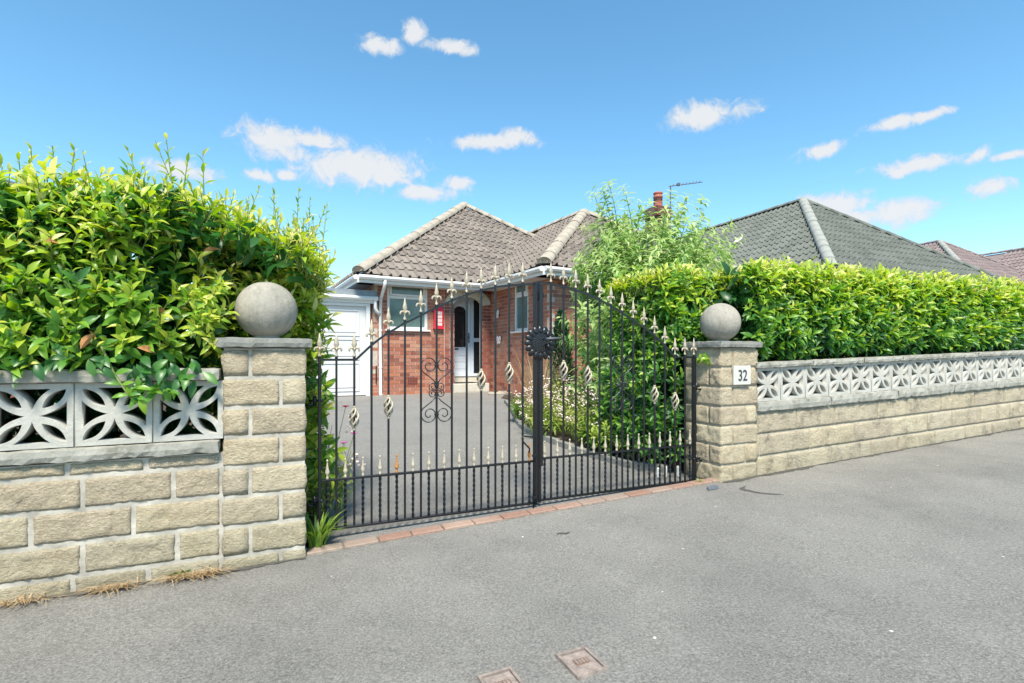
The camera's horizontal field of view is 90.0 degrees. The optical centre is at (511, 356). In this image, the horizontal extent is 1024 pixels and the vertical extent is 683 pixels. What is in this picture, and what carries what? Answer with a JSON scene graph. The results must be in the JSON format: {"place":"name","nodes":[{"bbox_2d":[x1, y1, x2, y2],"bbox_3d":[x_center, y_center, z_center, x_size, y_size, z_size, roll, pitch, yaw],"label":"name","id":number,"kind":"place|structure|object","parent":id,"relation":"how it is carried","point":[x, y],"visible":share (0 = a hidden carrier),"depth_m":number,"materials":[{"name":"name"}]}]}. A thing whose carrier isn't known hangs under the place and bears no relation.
{"place":"outdoors","nodes":[
{"label":"outdoors","id":0,"kind":"place"},
{"bbox_2d":[12,405,326,544],"bbox_3d":[-4.930,0.912,4.574,6.500,0.386,6.400,0,0,-24],"label":"bed","id":1,"kind":"object","parent":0,"point":[191,423],"visible":0.02,"depth_m":3.41,"materials":[{"name":"soil"}]},
{"bbox_2d":[0,133,347,501],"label":"laurel hedge","id":2,"kind":"object","parent":1,"relation":"on","point":[113,310],"visible":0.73,"depth_m":2.47,"materials":[{"name":"green plant"}]},
{"bbox_2d":[277,511,347,547],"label":"lily clump","id":3,"kind":"object","parent":1,"relation":"on","point":[317,534],"visible":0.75,"depth_m":2.79,"materials":[{"name":"green plant"}]},
{"bbox_2d":[305,415,365,518],"bbox_3d":[-1.273,0.698,3.243,0.578,0.636,0.671,0,0,31],"label":"leafy perennial","id":4,"kind":"object","parent":1,"relation":"on","point":[331,494],"visible":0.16,"depth_m":3.23,"materials":[{"name":"green plant"}]},
{"bbox_2d":[331,405,348,485],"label":"red flower","id":5,"kind":"object","parent":1,"relation":"on","point":[345,406],"visible":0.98,"depth_m":3.42,"materials":[{"name":"green plant"}]},
{"bbox_2d":[54,391,699,548],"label":"driveway","id":6,"kind":"structure","parent":0,"point":[362,434],"depth_m":4.69,"materials":[{"name":"grey asphalt"}]},
{"bbox_2d":[309,288,380,395],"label":"garage","id":7,"kind":"structure","parent":6,"relation":"on","point":[354,306],"depth_m":10.07,"materials":[{"name":"white plastic"}]},
{"bbox_2d":[309,305,365,395],"bbox_3d":[-4.024,-0.106,9.649,2.481,1.763,0.045,0,0,-29],"label":"door","id":8,"kind":"structure","parent":7,"relation":"in","point":[352,318],"depth_m":10.06,"materials":[{"name":"white paint"}]},
{"bbox_2d":[338,432,356,502],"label":"pink flower","id":9,"kind":"object","parent":6,"relation":"on","point":[346,458],"visible":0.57,"depth_m":3.25,"materials":[{"name":"green plant"}]},
{"bbox_2d":[305,262,536,530],"bbox_3d":[-0.497,0.201,3.150,1.448,1.659,0.060,0,0,-24],"label":"gate leaf","id":10,"kind":"object","parent":6,"relation":"on","point":[388,407],"visible":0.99,"depth_m":3.16,"materials":[{"name":"black paint"}]},
{"bbox_2d":[488,391,511,393],"bbox_3d":[-0.230,0.761,10.676,0.583,0.051,0.339,0,0,-29],"label":"stone edging","id":11,"kind":"object","parent":6,"relation":"on","point":[500,392],"visible":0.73,"depth_m":10.75,"materials":[{"name":"stone"}]},
{"bbox_2d":[524,264,701,502],"bbox_3d":[0.792,0.171,3.701,1.559,1.625,0.151,0,0,-24],"label":"gate leaf","id":12,"kind":"object","parent":6,"relation":"on","point":[540,343],"visible":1,"depth_m":3.65,"materials":[{"name":"black paint"}]},
{"bbox_2d":[0,429,1023,682],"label":"pavement","id":13,"kind":"structure","parent":0,"point":[838,571],"depth_m":2.13,"materials":[{"name":"grey asphalt"}]},
{"bbox_2d":[0,591,65,608],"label":"dry grass tuft","id":14,"kind":"object","parent":13,"relation":"on","point":[20,600],"visible":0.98,"depth_m":2.17,"materials":[{"name":"beige plant"}]},
{"bbox_2d":[57,577,161,598],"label":"dry grass tuft","id":15,"kind":"object","parent":13,"relation":"on","point":[122,585],"visible":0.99,"depth_m":2.28,"materials":[{"name":"beige plant"}]},
{"bbox_2d":[0,367,224,602],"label":"garden wall","id":16,"kind":"structure","parent":13,"relation":"on","point":[80,509],"depth_m":2.33,"materials":[{"name":"stone"}]},
{"bbox_2d":[1,557,305,604],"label":"pavement dirt","id":17,"kind":"structure","parent":13,"relation":"on","point":[222,572],"depth_m":2.47,"materials":[{"name":"soil"}]},
{"bbox_2d":[165,570,190,577],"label":"weed","id":18,"kind":"object","parent":17,"relation":"on","point":[181,572],"visible":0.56,"depth_m":2.42,"materials":[{"name":"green plant"}]},
{"bbox_2d":[138,564,249,588],"bbox_3d":[-1.503,1.021,2.441,0.461,0.054,0.285,0,0,-24],"label":"dry grass tuft","id":19,"kind":"object","parent":13,"relation":"on","point":[201,573],"visible":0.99,"depth_m":2.40,"materials":[{"name":"beige plant"}]},
{"bbox_2d":[215,282,311,568],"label":"gate pillar","id":20,"kind":"structure","parent":13,"relation":"on","point":[264,420],"depth_m":2.60,"materials":[{"name":"stone"}]},
{"bbox_2d":[477,666,523,682],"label":"access cover","id":21,"kind":"object","parent":13,"relation":"on","point":[508,674],"visible":1,"depth_m":1.63,"materials":[{"name":"metal"}]},
{"bbox_2d":[306,478,718,556],"bbox_3d":[0.280,1.019,3.341,3.020,0.182,0.108,0,0,-24],"label":"brick threshold","id":22,"kind":"object","parent":13,"relation":"on","point":[368,541],"visible":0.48,"depth_m":3.15,"materials":[{"name":"brick"}]},
{"bbox_2d":[556,645,608,680],"bbox_3d":[0.231,1.030,1.702,0.118,0.038,0.138,0,0,-26],"label":"access cover","id":23,"kind":"object","parent":13,"relation":"on","point":[581,662],"visible":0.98,"depth_m":1.69,"materials":[{"name":"metal"}]},
{"bbox_2d":[707,485,718,489],"bbox_3d":[1.433,0.940,3.678,0.120,0.019,0.065,0,0,-33],"label":"slate shard","id":24,"kind":"object","parent":13,"relation":"on","point":[710,487],"visible":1,"depth_m":3.67,"materials":[{"name":"grey stone"}]},
{"bbox_2d":[680,303,762,481],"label":"gate pillar","id":25,"kind":"structure","parent":13,"relation":"on","point":[727,431],"depth_m":3.95,"materials":[{"name":"stone"}]},
{"bbox_2d":[732,366,750,384],"bbox_3d":[1.756,0.145,3.911,0.176,0.146,0.022,0,0,-24],"label":"number plaque","id":26,"kind":"object","parent":25,"relation":"attached to","point":[741,375],"visible":1,"depth_m":3.90,"materials":[{"name":"white ceramic"}]},
{"bbox_2d":[740,486,782,494],"bbox_3d":[1.723,0.943,3.574,0.121,0.006,0.286,0,0,-29],"label":"pavement stain","id":27,"kind":"object","parent":13,"relation":"on","point":[742,488],"visible":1,"depth_m":3.57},
{"bbox_2d":[724,427,1023,482],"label":"pavement dirt","id":28,"kind":"structure","parent":13,"relation":"on","point":[768,474],"depth_m":4.37,"materials":[{"name":"grey soil"}]},
{"bbox_2d":[754,350,1023,474],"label":"garden wall","id":29,"kind":"structure","parent":13,"relation":"on","point":[815,412],"depth_m":4.62,"materials":[{"name":"stone"}]},
{"bbox_2d":[0,0,1023,330],"label":"sky","id":30,"kind":"structure","parent":0,"point":[904,118],"materials":[{"name":"blue"}]},
{"bbox_2d":[502,393,683,470],"bbox_3d":[5.178,0.736,8.793,11.600,0.616,5.900,0,0,-24],"label":"bed","id":31,"kind":"object","parent":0,"point":[559,434],"visible":0.02,"depth_m":5.40,"materials":[{"name":"soil"}]},
{"bbox_2d":[507,393,528,418],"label":"leafy perennial","id":32,"kind":"object","parent":31,"relation":"on","point":[516,407],"visible":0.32,"depth_m":6.80,"materials":[{"name":"green plant"}]},
{"bbox_2d":[510,352,566,423],"bbox_3d":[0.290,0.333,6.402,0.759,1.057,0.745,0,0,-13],"label":"feather grass","id":33,"kind":"object","parent":31,"relation":"on","point":[531,384],"depth_m":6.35,"materials":[{"name":"plant"}]},
{"bbox_2d":[514,374,598,436],"bbox_3d":[0.554,0.559,5.983,1.145,0.699,1.066,0,0,-24],"label":"flower clump","id":34,"kind":"object","parent":31,"relation":"on","point":[557,420],"visible":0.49,"depth_m":5.87,"materials":[{"name":"green plant"}]},
{"bbox_2d":[546,309,574,400],"bbox_3d":[0.707,0.095,7.497,0.559,1.630,0.543,0,0,-24],"label":"dwarf conifer","id":35,"kind":"object","parent":31,"relation":"on","point":[556,332],"visible":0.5,"depth_m":7.43,"materials":[{"name":"green plant"}]},
{"bbox_2d":[543,367,597,415],"bbox_3d":[0.854,0.449,6.575,1.041,0.805,0.961,0,0,-24],"label":"leafy perennial","id":36,"kind":"object","parent":31,"relation":"on","point":[558,382],"visible":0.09,"depth_m":6.47,"materials":[{"name":"green plant"}]},
{"bbox_2d":[504,400,667,472],"bbox_3d":[0.350,0.891,6.489,0.565,0.284,4.802,0,0,-17],"label":"bed edging","id":37,"kind":"object","parent":31,"relation":"on","point":[518,421],"visible":0.4,"depth_m":4.95,"materials":[{"name":"grey concrete"}]},
{"bbox_2d":[547,379,635,441],"bbox_3d":[0.994,0.549,5.405,1.014,0.764,1.069,0,0,-37],"label":"flower clump","id":38,"kind":"object","parent":31,"relation":"on","point":[572,419],"visible":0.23,"depth_m":5.38,"materials":[{"name":"green plant"}]},
{"bbox_2d":[577,405,639,454],"bbox_3d":[0.993,0.698,5.056,0.762,0.497,0.786,0,0,3],"label":"leafy perennial","id":39,"kind":"object","parent":31,"relation":"on","point":[594,430],"visible":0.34,"depth_m":4.88,"materials":[{"name":"green plant"}]},
{"bbox_2d":[612,414,683,461],"bbox_3d":[1.270,0.710,4.646,0.683,0.476,0.616,0,0,26],"label":"leafy perennial","id":40,"kind":"object","parent":31,"relation":"on","point":[662,450],"visible":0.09,"depth_m":4.51,"materials":[{"name":"green plant"}]},
{"bbox_2d":[556,179,745,415],"bbox_3d":[1.629,-0.538,6.013,2.217,2.943,2.348,0,0,6],"label":"buddleia bush","id":41,"kind":"object","parent":31,"relation":"on","point":[618,258],"visible":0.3,"depth_m":5.65,"materials":[{"name":"green plant"}]},
{"bbox_2d":[592,254,1023,464],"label":"laurel hedge","id":42,"kind":"object","parent":31,"relation":"on","point":[795,311],"visible":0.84,"depth_m":4.51,"materials":[{"name":"green plant"}]},
{"label":"ground","id":43,"kind":"structure","parent":0,"visible":0},
{"bbox_2d":[6,181,96,397],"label":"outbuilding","id":44,"kind":"structure","parent":43,"relation":"on","point":[12,182],"depth_m":12.61,"materials":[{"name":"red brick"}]},
{"bbox_2d":[330,191,738,395],"bbox_3d":[-0.932,-1.770,15.711,9.371,5.520,13.580,0,0,-29],"label":"bungalow","id":45,"kind":"object","parent":43,"relation":"on","point":[457,242],"visible":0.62,"depth_m":10.92,"materials":[{"name":"brick"}]},
{"bbox_2d":[385,286,430,331],"bbox_3d":[-2.172,-1.030,10.658,0.959,1.019,0.140,0,0,-28],"label":"window","id":46,"kind":"structure","parent":45,"relation":"in","point":[396,296],"depth_m":10.67,"materials":[{"name":"glass"}]},
{"bbox_2d":[433,306,443,328],"bbox_3d":[-1.569,-0.824,10.928,0.225,0.487,0.080,0,0,-28],"label":"wall box","id":47,"kind":"object","parent":45,"relation":"attached to","point":[440,317],"visible":0.74,"depth_m":10.91,"materials":[{"name":"red paint"}]},
{"bbox_2d":[454,298,469,373],"bbox_3d":[-1.241,-0.475,11.770,0.613,1.746,0.103,0,0,-28],"label":"door","id":48,"kind":"structure","parent":45,"relation":"in","point":[460,304],"depth_m":11.81,"materials":[{"name":"plastic"}]},
{"bbox_2d":[496,336,500,343],"bbox_3d":[-0.295,-0.351,11.153,0.028,0.193,0.224,0,0,-29],"label":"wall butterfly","id":49,"kind":"object","parent":45,"relation":"attached to","point":[498,339],"depth_m":11.14},
{"bbox_2d":[510,285,528,332],"bbox_3d":[0.186,-1.008,10.351,0.140,1.064,0.678,0,0,-28],"label":"window","id":50,"kind":"structure","parent":45,"relation":"in","point":[518,290],"depth_m":10.42,"materials":[{"name":"white plastic"}]},
{"bbox_2d":[669,180,701,217],"bbox_3d":[4.513,-4.067,13.302,0.848,0.913,0.201,0,0,7],"label":"aerial","id":51,"kind":"object","parent":45,"relation":"attached to","point":[678,184],"visible":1,"depth_m":13.32,"materials":[{"name":"grey metal"}]},
{"bbox_2d":[675,197,1002,356],"bbox_3d":[8.525,-1.853,18.043,7.395,6.406,11.220,0,0,-22],"label":"bungalow","id":52,"kind":"object","parent":43,"relation":"on","point":[799,230],"visible":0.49,"depth_m":14.52,"materials":[{"name":"grey tile"}]},
{"bbox_2d":[919,239,1023,282],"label":"bungalow","id":53,"kind":"object","parent":43,"relation":"on","point":[1009,263],"visible":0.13,"depth_m":25.89,"materials":[{"name":"tile"}]}
]}

